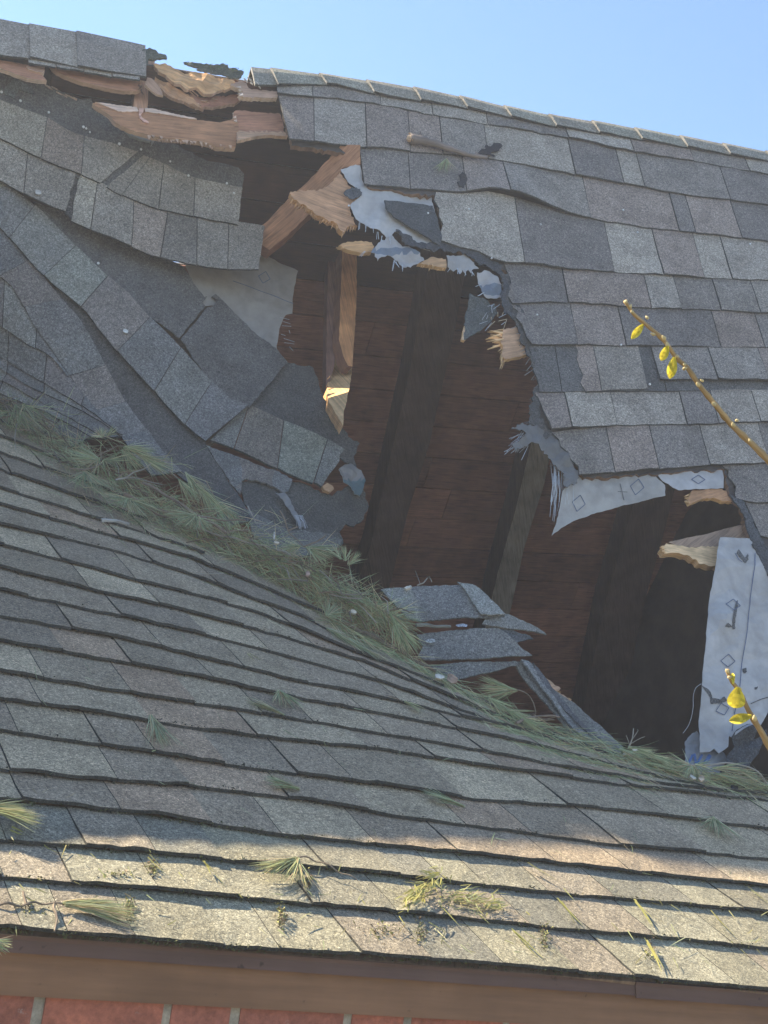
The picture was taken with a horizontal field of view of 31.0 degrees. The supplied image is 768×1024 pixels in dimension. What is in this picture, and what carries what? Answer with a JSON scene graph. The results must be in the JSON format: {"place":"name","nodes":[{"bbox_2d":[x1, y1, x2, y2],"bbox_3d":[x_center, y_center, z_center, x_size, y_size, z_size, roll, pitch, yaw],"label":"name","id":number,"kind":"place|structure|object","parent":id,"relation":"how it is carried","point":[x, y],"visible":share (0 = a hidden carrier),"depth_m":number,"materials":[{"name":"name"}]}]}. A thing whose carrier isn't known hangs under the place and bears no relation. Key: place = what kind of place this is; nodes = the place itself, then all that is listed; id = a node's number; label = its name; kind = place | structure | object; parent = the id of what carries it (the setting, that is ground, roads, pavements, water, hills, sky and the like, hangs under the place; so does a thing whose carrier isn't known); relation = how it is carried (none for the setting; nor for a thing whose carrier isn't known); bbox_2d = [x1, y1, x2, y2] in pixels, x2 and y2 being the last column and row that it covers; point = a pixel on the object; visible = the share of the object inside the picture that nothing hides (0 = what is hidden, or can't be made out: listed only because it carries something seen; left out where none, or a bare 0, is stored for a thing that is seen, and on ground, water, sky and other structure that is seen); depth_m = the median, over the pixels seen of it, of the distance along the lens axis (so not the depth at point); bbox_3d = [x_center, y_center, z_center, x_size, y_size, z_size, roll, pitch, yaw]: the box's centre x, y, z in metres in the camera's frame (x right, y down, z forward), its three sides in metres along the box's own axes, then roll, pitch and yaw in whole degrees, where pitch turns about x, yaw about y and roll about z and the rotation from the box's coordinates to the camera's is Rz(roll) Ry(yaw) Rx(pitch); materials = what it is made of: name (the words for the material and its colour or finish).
{"place":"outdoors","nodes":[
{"label":"outdoors","id":0,"kind":"place"},
{"bbox_2d":[0,0,767,261],"label":"sky","id":1,"kind":"structure","parent":0,"point":[698,69],"materials":[{"name":"blue"}]},
{"label":"ground","id":2,"kind":"structure","parent":0,"visible":0},
{"bbox_2d":[0,19,767,1023],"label":"house","id":3,"kind":"structure","parent":2,"relation":"on","point":[580,231],"depth_m":3.83,"materials":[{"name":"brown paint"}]},
{"bbox_2d":[0,935,12,955],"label":"pine sprig","id":4,"kind":"object","parent":3,"relation":"on","point":[2,943],"visible":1,"depth_m":2.15,"materials":[{"name":"green plant"}]},
{"bbox_2d":[0,798,42,832],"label":"pine sprig","id":5,"kind":"object","parent":3,"relation":"on","point":[14,812],"visible":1,"depth_m":2.45,"materials":[{"name":"green plant"}]},
{"bbox_2d":[0,60,76,100],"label":"splintered board","id":6,"kind":"object","parent":3,"relation":"attached to","point":[28,73],"visible":1,"depth_m":4.92,"materials":[{"name":"brown wood"}]},
{"bbox_2d":[0,277,122,448],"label":"buckled shingle rows","id":7,"kind":"object","parent":3,"relation":"on","point":[31,366],"visible":0.88,"depth_m":4.84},
{"bbox_2d":[0,891,142,931],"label":"pine sprig","id":8,"kind":"object","parent":3,"relation":"on","point":[99,907],"visible":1,"depth_m":2.29,"materials":[{"name":"green plant"}]},
{"bbox_2d":[61,441,129,486],"bbox_3d":[-0.930,-0.159,4.448,0.243,0.184,0.191,7,-12,2],"label":"pine sprig","id":9,"kind":"object","parent":3,"relation":"on","point":[92,456],"visible":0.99,"depth_m":4.48,"materials":[{"name":"green plant"}]},
{"bbox_2d":[101,518,129,524],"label":"twig","id":10,"kind":"object","parent":3,"relation":"on","point":[112,520],"visible":1,"depth_m":4.15,"materials":[{"name":"grey wood"}]},
{"bbox_2d":[0,73,264,270],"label":"torn shingle sheet","id":11,"kind":"object","parent":3,"relation":"on","point":[174,202],"visible":0.96,"depth_m":5.07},
{"bbox_2d":[125,132,153,145],"bbox_3d":[-0.924,-1.403,5.108,0.158,0.078,0.025,12,-13,-19],"label":"splintered plank","id":12,"kind":"object","parent":11,"relation":"attached to","point":[137,138],"visible":0.19,"depth_m":5.11,"materials":[{"name":"brown wood"}]},
{"bbox_2d":[0,182,286,526],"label":"slumped shingle sheet","id":13,"kind":"object","parent":3,"relation":"on","point":[182,369],"visible":0.88,"depth_m":4.93,"materials":[{"name":"grey"}]},
{"bbox_2d":[168,471,246,529],"bbox_3d":[-0.574,-0.026,4.510,0.292,0.202,0.038,7,-12,1],"label":"pine sprig","id":14,"kind":"object","parent":13,"relation":"on","point":[206,496],"visible":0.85,"depth_m":4.52,"materials":[{"name":"green plant"}]},
{"bbox_2d":[206,362,368,557],"bbox_3d":[-0.300,-0.200,4.877,0.473,0.836,0.607,-2,-15,36],"label":"dangling shingle piece","id":15,"kind":"object","parent":13,"relation":"attached to","point":[291,401],"visible":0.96,"depth_m":4.91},
{"bbox_2d":[132,61,162,108],"bbox_3d":[-0.894,-1.589,5.167,0.094,0.326,0.224,14,-14,-27],"label":"stud","id":16,"kind":"object","parent":3,"relation":"on","point":[140,99],"visible":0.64,"depth_m":5.10,"materials":[{"name":"brown wood"}]},
{"bbox_2d":[49,68,140,94],"bbox_3d":[-1.053,-1.583,5.044,0.331,0.095,0.047,12,-13,-18],"label":"split board","id":17,"kind":"object","parent":16,"relation":"attached to","point":[115,85],"visible":0.85,"depth_m":5.04,"materials":[{"name":"brown wood"}]},
{"bbox_2d":[142,47,166,65],"bbox_3d":[-0.870,-1.661,5.142,0.059,0.158,0.106,-3,-16,40],"label":"ridge shingle scrap","id":18,"kind":"object","parent":3,"relation":"on","point":[153,55],"visible":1,"depth_m":5.16,"materials":[{"name":"concrete"}]},
{"bbox_2d":[92,102,238,151],"bbox_3d":[-0.789,-1.422,5.031,0.536,0.216,0.091,12,-13,-20],"label":"sagging board","id":19,"kind":"object","parent":3,"relation":"attached to","point":[153,124],"visible":1,"depth_m":5.03,"materials":[{"name":"brown wood"}]},
{"bbox_2d":[145,714,191,750],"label":"pine sprig","id":20,"kind":"object","parent":3,"relation":"on","point":[158,728],"visible":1,"depth_m":2.98,"materials":[{"name":"green plant"}]},
{"bbox_2d":[153,63,240,111],"bbox_3d":[-0.700,-1.581,5.194,0.350,0.174,0.083,12,-13,-21],"label":"ripped plank","id":21,"kind":"object","parent":3,"relation":"on","point":[208,85],"visible":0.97,"depth_m":5.18,"materials":[{"name":"brown wood"}]},
{"bbox_2d":[183,61,243,79],"bbox_3d":[-0.645,-1.685,5.247,0.233,0.077,0.039,12,-13,-18],"label":"ridge shingle scrap","id":22,"kind":"object","parent":3,"relation":"on","point":[222,69],"visible":1,"depth_m":5.24,"materials":[{"name":"concrete"}]},
{"bbox_2d":[185,256,297,348],"bbox_3d":[-0.557,-0.815,5.268,0.471,0.434,0.125,10,-13,-12],"label":"underlayment piece","id":23,"kind":"object","parent":3,"relation":"attached to","point":[259,302],"visible":0.84,"depth_m":5.28,"materials":[{"name":"grey paper"}]},
{"bbox_2d":[230,77,277,101],"bbox_3d":[-0.496,-1.594,5.258,0.186,0.104,0.056,11,-13,-15],"label":"splintered board end","id":24,"kind":"object","parent":3,"relation":"on","point":[244,91],"visible":1,"depth_m":5.25,"materials":[{"name":"brown wood"}]},
{"bbox_2d":[232,110,287,142],"bbox_3d":[-0.464,-1.426,5.155,0.214,0.247,0.174,14,-14,-27],"label":"bent board end","id":25,"kind":"object","parent":3,"relation":"on","point":[255,125],"visible":1,"depth_m":5.19,"materials":[{"name":"brown wood"}]},
{"bbox_2d":[242,695,284,715],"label":"pine sprig","id":26,"kind":"object","parent":3,"relation":"on","point":[267,707],"visible":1,"depth_m":3.31,"materials":[{"name":"green plant"}]},
{"bbox_2d":[263,771,299,790],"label":"pine sprig","id":27,"kind":"object","parent":3,"relation":"on","point":[283,784],"visible":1,"depth_m":2.96,"materials":[{"name":"green plant"}]},
{"bbox_2d":[272,689,309,709],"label":"pine sprig","id":28,"kind":"object","parent":3,"relation":"on","point":[279,692],"visible":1,"depth_m":3.39,"materials":[{"name":"green plant"}]},
{"bbox_2d":[249,856,357,888],"bbox_3d":[-0.154,0.689,2.643,0.238,0.060,0.097,19,-17,-42],"label":"pine sprig","id":29,"kind":"object","parent":3,"relation":"on","point":[278,864],"visible":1,"depth_m":2.63,"materials":[{"name":"green plant"}]},
{"bbox_2d":[261,145,359,258],"bbox_3d":[-0.314,-1.184,5.274,0.460,0.417,0.077,1,-14,26],"label":"broken rafter","id":30,"kind":"object","parent":3,"relation":"on","point":[285,223],"visible":0.72,"depth_m":5.25,"materials":[{"name":"brown wood"}]},
{"bbox_2d":[288,173,357,237],"bbox_3d":[-0.221,-1.144,5.105,0.265,0.304,0.143,8,-12,-4],"label":"splintered board","id":31,"kind":"object","parent":3,"relation":"on","point":[328,205],"visible":0.96,"depth_m":5.06,"materials":[{"name":"brown wood"}]},
{"bbox_2d":[322,261,335,394],"bbox_3d":[-0.211,-0.836,5.580,0.057,0.914,0.434,11,-13,-16],"label":"stud","id":32,"kind":"object","parent":3,"relation":"on","point":[328,318],"visible":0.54,"depth_m":5.49,"materials":[{"name":"brown wood"}]},
{"bbox_2d":[12,857,656,968],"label":"moss crumbs","id":33,"kind":"object","parent":3,"relation":"on","point":[152,867],"visible":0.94,"depth_m":2.52,"materials":[{"name":"green plant"}]},
{"bbox_2d":[323,250,356,433],"bbox_3d":[-0.153,-0.719,5.420,0.118,1.112,1.019,10,-12,-9],"label":"broken post","id":34,"kind":"object","parent":3,"relation":"attached to","point":[338,384],"visible":0.84,"depth_m":5.41,"materials":[{"name":"brown wood"}]},
{"bbox_2d":[326,627,394,662],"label":"pine sprig","id":35,"kind":"object","parent":3,"relation":"on","point":[351,640],"visible":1,"depth_m":3.93,"materials":[{"name":"green plant"}]},
{"bbox_2d":[0,384,767,808],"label":"pine needle heap","id":36,"kind":"object","parent":3,"relation":"on","point":[366,608],"visible":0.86,"depth_m":4.15,"materials":[{"name":"green plant"}]},
{"bbox_2d":[0,403,74,436],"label":"pine sprig","id":37,"kind":"object","parent":36,"relation":"on","point":[17,415],"visible":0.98,"depth_m":4.69,"materials":[{"name":"green plant"}]},
{"bbox_2d":[56,463,118,491],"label":"pine sprig","id":38,"kind":"object","parent":36,"relation":"on","point":[85,475],"visible":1,"depth_m":4.29,"materials":[{"name":"green plant"}]},
{"bbox_2d":[91,425,117,440],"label":"pine sprig","id":39,"kind":"object","parent":36,"relation":"on","point":[101,434],"visible":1,"depth_m":4.55,"materials":[{"name":"green plant"}]},
{"bbox_2d":[97,490,169,520],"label":"pine sprig","id":40,"kind":"object","parent":36,"relation":"on","point":[135,503],"visible":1,"depth_m":4.25,"materials":[{"name":"green plant"}]},
{"bbox_2d":[92,442,179,484],"bbox_3d":[-0.808,-0.162,4.542,0.293,0.168,0.047,9,-12,-9],"label":"pine sprig","id":41,"kind":"object","parent":36,"relation":"on","point":[145,457],"visible":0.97,"depth_m":4.55,"materials":[{"name":"green plant"}]},
{"bbox_2d":[115,463,161,484],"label":"twig","id":42,"kind":"object","parent":36,"relation":"on","point":[127,476],"visible":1,"depth_m":4.43,"materials":[{"name":"brown wood"}]},
{"bbox_2d":[123,493,174,518],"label":"twig","id":43,"kind":"object","parent":36,"relation":"on","point":[132,497],"visible":0.52,"depth_m":4.33,"materials":[{"name":"brown wood"}]},
{"bbox_2d":[164,501,219,533],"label":"pine sprig","id":44,"kind":"object","parent":36,"relation":"on","point":[186,515],"visible":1,"depth_m":4.25,"materials":[{"name":"green plant"}]},
{"bbox_2d":[142,482,245,532],"bbox_3d":[-0.603,-0.015,4.320,0.380,0.153,0.024,3,-13,20],"label":"twig","id":45,"kind":"object","parent":36,"relation":"on","point":[177,502],"visible":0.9,"depth_m":4.31,"materials":[{"name":"brown wood"}]},
{"bbox_2d":[197,528,279,550],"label":"twig","id":46,"kind":"object","parent":36,"relation":"on","point":[240,539],"visible":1,"depth_m":4.24,"materials":[{"name":"brown wood"}]},
{"bbox_2d":[247,506,271,527],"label":"twig","id":47,"kind":"object","parent":36,"relation":"on","point":[254,519],"visible":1,"depth_m":4.26,"materials":[{"name":"brown wood"}]},
{"bbox_2d":[280,510,342,567],"bbox_3d":[-0.233,0.094,4.157,0.241,0.214,0.095,4,-13,17],"label":"pine sprig","id":48,"kind":"object","parent":36,"relation":"on","point":[315,551],"visible":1,"depth_m":4.16,"materials":[{"name":"green plant"}]},
{"bbox_2d":[317,596,352,623],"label":"pine sprig","id":49,"kind":"object","parent":36,"relation":"on","point":[333,611],"visible":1,"depth_m":4.02,"materials":[{"name":"green plant"}]},
{"bbox_2d":[329,545,364,565],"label":"pine sprig","id":50,"kind":"object","parent":36,"relation":"on","point":[343,552],"visible":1,"depth_m":4.12,"materials":[{"name":"green plant"}]},
{"bbox_2d":[336,617,435,672],"bbox_3d":[0.005,0.384,4.010,0.321,0.137,0.022,4,-13,17],"label":"twig","id":51,"kind":"object","parent":36,"relation":"on","point":[375,636],"visible":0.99,"depth_m":4.01,"materials":[{"name":"brown wood"}]},
{"bbox_2d":[380,582,505,621],"bbox_3d":[0.176,0.272,4.146,0.372,0.152,0.111,9,-12,-6],"label":"broken shingle","id":52,"kind":"object","parent":36,"relation":"on","point":[459,601],"visible":0.94,"depth_m":4.14,"materials":[{"name":"concrete"}]},
{"bbox_2d":[404,585,411,590],"bbox_3d":[0.072,0.229,4.166,0.026,0.021,0.014,14,-14,-27],"label":"wood chip","id":53,"kind":"object","parent":52,"relation":"on","point":[406,588],"visible":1,"depth_m":4.16,"materials":[{"name":"white wood"}]},
{"bbox_2d":[415,571,431,585],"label":"twig","id":54,"kind":"object","parent":52,"relation":"on","point":[424,581],"visible":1,"depth_m":4.20,"materials":[{"name":"brown wood"}]},
{"bbox_2d":[427,661,517,679],"bbox_3d":[0.252,0.456,4.013,0.288,0.092,0.050,9,-12,-9],"label":"broken shingle","id":55,"kind":"object","parent":36,"relation":"on","point":[465,670],"visible":0.78,"depth_m":4.01,"materials":[{"name":"concrete"}]},
{"bbox_2d":[416,624,532,660],"bbox_3d":[0.268,0.397,4.072,0.351,0.134,0.086,9,-12,-6],"label":"broken shingle","id":56,"kind":"object","parent":55,"relation":"on","point":[475,643],"visible":0.99,"depth_m":4.06,"materials":[{"name":"concrete"}]},
{"bbox_2d":[415,623,450,627],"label":"twig","id":57,"kind":"object","parent":56,"relation":"on","point":[431,625],"visible":0.99,"depth_m":4.08,"materials":[{"name":"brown wood"}]},
{"bbox_2d":[482,614,546,642],"bbox_3d":[0.391,0.348,4.132,0.210,0.098,0.049,9,-12,-8],"label":"broken shingle","id":58,"kind":"object","parent":56,"relation":"on","point":[510,624],"visible":0.98,"depth_m":4.13,"materials":[{"name":"concrete"}]},
{"bbox_2d":[515,659,622,752],"bbox_3d":[0.540,0.576,4.061,0.340,0.248,0.100,5,-13,10],"label":"hanging mat strip","id":59,"kind":"object","parent":56,"relation":"hanging from","point":[572,715],"visible":0.84,"depth_m":4.05,"materials":[{"name":"concrete"}]},
{"bbox_2d":[452,685,556,732],"bbox_3d":[0.338,0.551,3.880,0.307,0.104,0.045,7,-12,3],"label":"twig","id":60,"kind":"object","parent":36,"relation":"on","point":[504,711],"visible":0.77,"depth_m":3.88,"materials":[{"name":"brown wood"}]},
{"bbox_2d":[515,715,559,723],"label":"twig","id":61,"kind":"object","parent":36,"relation":"on","point":[521,720],"visible":1,"depth_m":3.86,"materials":[{"name":"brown wood"}]},
{"bbox_2d":[626,728,644,745],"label":"twig","id":62,"kind":"object","parent":36,"relation":"on","point":[631,742],"visible":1,"depth_m":3.91,"materials":[{"name":"brown wood"}]},
{"bbox_2d":[687,762,767,783],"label":"twig","id":63,"kind":"object","parent":36,"relation":"on","point":[758,772],"visible":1,"depth_m":4.01,"materials":[{"name":"brown wood"}]},
{"bbox_2d":[0,432,767,991],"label":"moss","id":64,"kind":"object","parent":3,"relation":"on","point":[302,800],"visible":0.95,"depth_m":3.01,"materials":[{"name":"green plant"}]},
{"bbox_2d":[9,634,767,971],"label":"fallen needles","id":65,"kind":"object","parent":3,"relation":"on","point":[439,904],"visible":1,"depth_m":2.79,"materials":[{"name":"brown plant"}]},
{"bbox_2d":[341,165,441,250],"bbox_3d":[0.025,-1.139,5.149,0.397,0.340,0.142,10,-13,-11],"label":"underlayment piece","id":66,"kind":"object","parent":3,"relation":"attached to","point":[387,213],"visible":1,"depth_m":5.12,"materials":[{"name":"fabric"}]},
{"bbox_2d":[386,695,425,712],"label":"pine sprig","id":67,"kind":"object","parent":3,"relation":"on","point":[413,706],"visible":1,"depth_m":3.66,"materials":[{"name":"green plant"}]},
{"bbox_2d":[384,614,430,659],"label":"pine sprig","id":68,"kind":"object","parent":3,"relation":"on","point":[403,639],"visible":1,"depth_m":3.99,"materials":[{"name":"green plant"}]},
{"bbox_2d":[416,257,446,270],"bbox_3d":[0.174,-0.910,5.065,0.116,0.067,0.039,13,-13,-23],"label":"splintered board end","id":69,"kind":"object","parent":3,"relation":"attached to","point":[436,264],"visible":1,"depth_m":5.06,"materials":[{"name":"brown wood"}]},
{"bbox_2d":[358,225,513,319],"bbox_3d":[0.191,-0.878,5.044,0.610,0.300,0.112,10,-13,-10],"label":"frayed felt fringe","id":70,"kind":"object","parent":3,"relation":"on","point":[406,256],"visible":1,"depth_m":5.07,"materials":[{"name":"fabric"}]},
{"bbox_2d":[336,241,373,255],"bbox_3d":[-0.104,-0.962,5.006,0.144,0.070,0.040,13,-13,-23],"label":"splintered board end","id":71,"kind":"object","parent":70,"relation":"attached to","point":[358,248],"visible":0.99,"depth_m":5.00,"materials":[{"name":"brown wood"}]},
{"bbox_2d":[434,674,444,679],"bbox_3d":[0.158,0.467,3.917,0.028,0.020,0.040,9,-12,-6],"label":"wood chip","id":72,"kind":"object","parent":3,"relation":"on","point":[438,676],"visible":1,"depth_m":3.91,"materials":[{"name":"white wood"}]},
{"bbox_2d":[420,781,464,807],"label":"pine sprig","id":73,"kind":"object","parent":3,"relation":"on","point":[445,799],"visible":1,"depth_m":3.19,"materials":[{"name":"green plant"}]},
{"bbox_2d":[432,158,454,171],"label":"pine sprig","id":74,"kind":"object","parent":3,"relation":"on","point":[447,162],"visible":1,"depth_m":5.34,"materials":[{"name":"green plant"}]},
{"bbox_2d":[406,132,492,166],"bbox_3d":[0.256,-1.419,5.387,0.357,0.080,0.038,11,-13,-16],"label":"broken limb","id":75,"kind":"object","parent":3,"relation":"on","point":[413,139],"visible":1,"depth_m":5.36,"materials":[{"name":"brown wood"}]},
{"bbox_2d":[396,866,508,915],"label":"yellow catkin litter","id":76,"kind":"object","parent":3,"relation":"on","point":[421,887],"visible":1,"depth_m":2.79,"materials":[{"name":"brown plant"}]},
{"bbox_2d":[447,674,457,684],"bbox_3d":[0.190,0.474,3.917,0.035,0.032,0.026,1,-14,27],"label":"wood chip","id":77,"kind":"object","parent":3,"relation":"on","point":[452,678],"visible":1,"depth_m":3.91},
{"bbox_2d":[460,294,506,342],"bbox_3d":[0.351,-0.688,4.996,0.178,0.221,0.091,13,-13,-22],"label":"broken shingle flap","id":78,"kind":"object","parent":3,"relation":"hanging from","point":[480,313],"visible":1,"depth_m":5.00,"materials":[{"name":"concrete"}]},
{"bbox_2d":[485,327,526,369],"bbox_3d":[0.443,-0.586,4.960,0.172,0.207,0.083,14,-14,-27],"label":"splintered board end","id":79,"kind":"object","parent":3,"relation":"attached to","point":[506,341],"visible":1,"depth_m":4.95,"materials":[{"name":"brown wood"}]},
{"bbox_2d":[477,671,535,715],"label":"pine sprig","id":80,"kind":"object","parent":3,"relation":"on","point":[502,689],"visible":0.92,"depth_m":3.91,"materials":[{"name":"green plant"}]},
{"bbox_2d":[488,697,544,734],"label":"pine sprig","id":81,"kind":"object","parent":3,"relation":"on","point":[514,713],"visible":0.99,"depth_m":3.83,"materials":[{"name":"green plant"}]},
{"bbox_2d":[546,678,571,700],"bbox_3d":[0.517,0.549,4.215,0.134,0.095,0.042,6,-12,5],"label":"splintered board end","id":82,"kind":"object","parent":3,"relation":"on","point":[556,688],"visible":0.2,"depth_m":4.22,"materials":[{"name":"brown wood"}]},
{"bbox_2d":[504,422,664,534],"bbox_3d":[0.690,-0.081,4.706,0.606,0.400,0.110,10,-13,-13],"label":"underlayment piece","id":83,"kind":"object","parent":3,"relation":"attached to","point":[581,498],"visible":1,"depth_m":4.71,"materials":[{"name":"grey paper"}]},
{"bbox_2d":[619,742,679,772],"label":"pine sprig","id":84,"kind":"object","parent":3,"relation":"on","point":[647,753],"visible":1,"depth_m":3.88,"materials":[{"name":"green plant"}]},
{"bbox_2d":[658,470,723,490],"bbox_3d":[1.084,-0.130,4.878,0.282,0.143,0.044,13,-13,-22],"label":"underlayment piece","id":85,"kind":"object","parent":3,"relation":"attached to","point":[689,480],"visible":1,"depth_m":4.87,"materials":[{"name":"grey paper"}]},
{"bbox_2d":[668,751,715,778],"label":"pine sprig","id":86,"kind":"object","parent":3,"relation":"on","point":[685,766],"visible":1,"depth_m":3.91,"materials":[{"name":"green plant"}]},
{"bbox_2d":[657,525,745,570],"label":"broken beam end","id":87,"kind":"structure","parent":3,"relation":"attached to","point":[699,551],"depth_m":4.73,"materials":[{"name":"brown wood"}]},
{"bbox_2d":[698,775,704,781],"bbox_3d":[0.898,0.755,3.917,0.017,0.021,0.035,3,-13,20],"label":"wood chip","id":88,"kind":"object","parent":3,"relation":"on","point":[701,778],"visible":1,"depth_m":3.91,"materials":[{"name":"beige wood"}]},
{"bbox_2d":[684,489,731,506],"bbox_3d":[1.144,-0.046,4.872,0.215,0.096,0.040,12,-13,-22],"label":"splintered board end","id":89,"kind":"object","parent":3,"relation":"on","point":[719,496],"visible":0.98,"depth_m":4.87,"materials":[{"name":"brown wood"}]},
{"bbox_2d":[689,812,746,840],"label":"pine sprig","id":90,"kind":"object","parent":3,"relation":"on","point":[713,820],"visible":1,"depth_m":3.63,"materials":[{"name":"green plant"}]},
{"bbox_2d":[683,537,767,753],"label":"underlayment piece","id":91,"kind":"object","parent":3,"relation":"hanging from","point":[737,634],"visible":0.95,"depth_m":4.50,"materials":[{"name":"paper"}]},
{"bbox_2d":[681,731,726,783],"bbox_3d":[0.971,0.752,4.230,0.173,0.164,0.071,14,-14,-27],"label":"underlayment scrap","id":92,"kind":"object","parent":91,"relation":"attached to","point":[692,746],"visible":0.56,"depth_m":4.24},
{"bbox_2d":[712,763,765,791],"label":"pine sprig","id":93,"kind":"object","parent":3,"relation":"on","point":[743,773],"visible":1,"depth_m":3.98,"materials":[{"name":"green plant"}]},
{"bbox_2d":[725,724,766,774],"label":"curled mat flap","id":94,"kind":"object","parent":3,"relation":"hanging from","point":[746,748],"visible":0.83,"depth_m":4.25,"materials":[{"name":"concrete"}]},
{"bbox_2d":[623,300,767,464],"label":"budding branch","id":95,"kind":"object","parent":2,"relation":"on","point":[724,416],"visible":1,"depth_m":1.58,"materials":[{"name":"brown plant"}]},
{"bbox_2d":[725,669,767,749],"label":"budding branch","id":96,"kind":"object","parent":2,"relation":"on","point":[736,698],"visible":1,"depth_m":1.35,"materials":[{"name":"yellow plant"}]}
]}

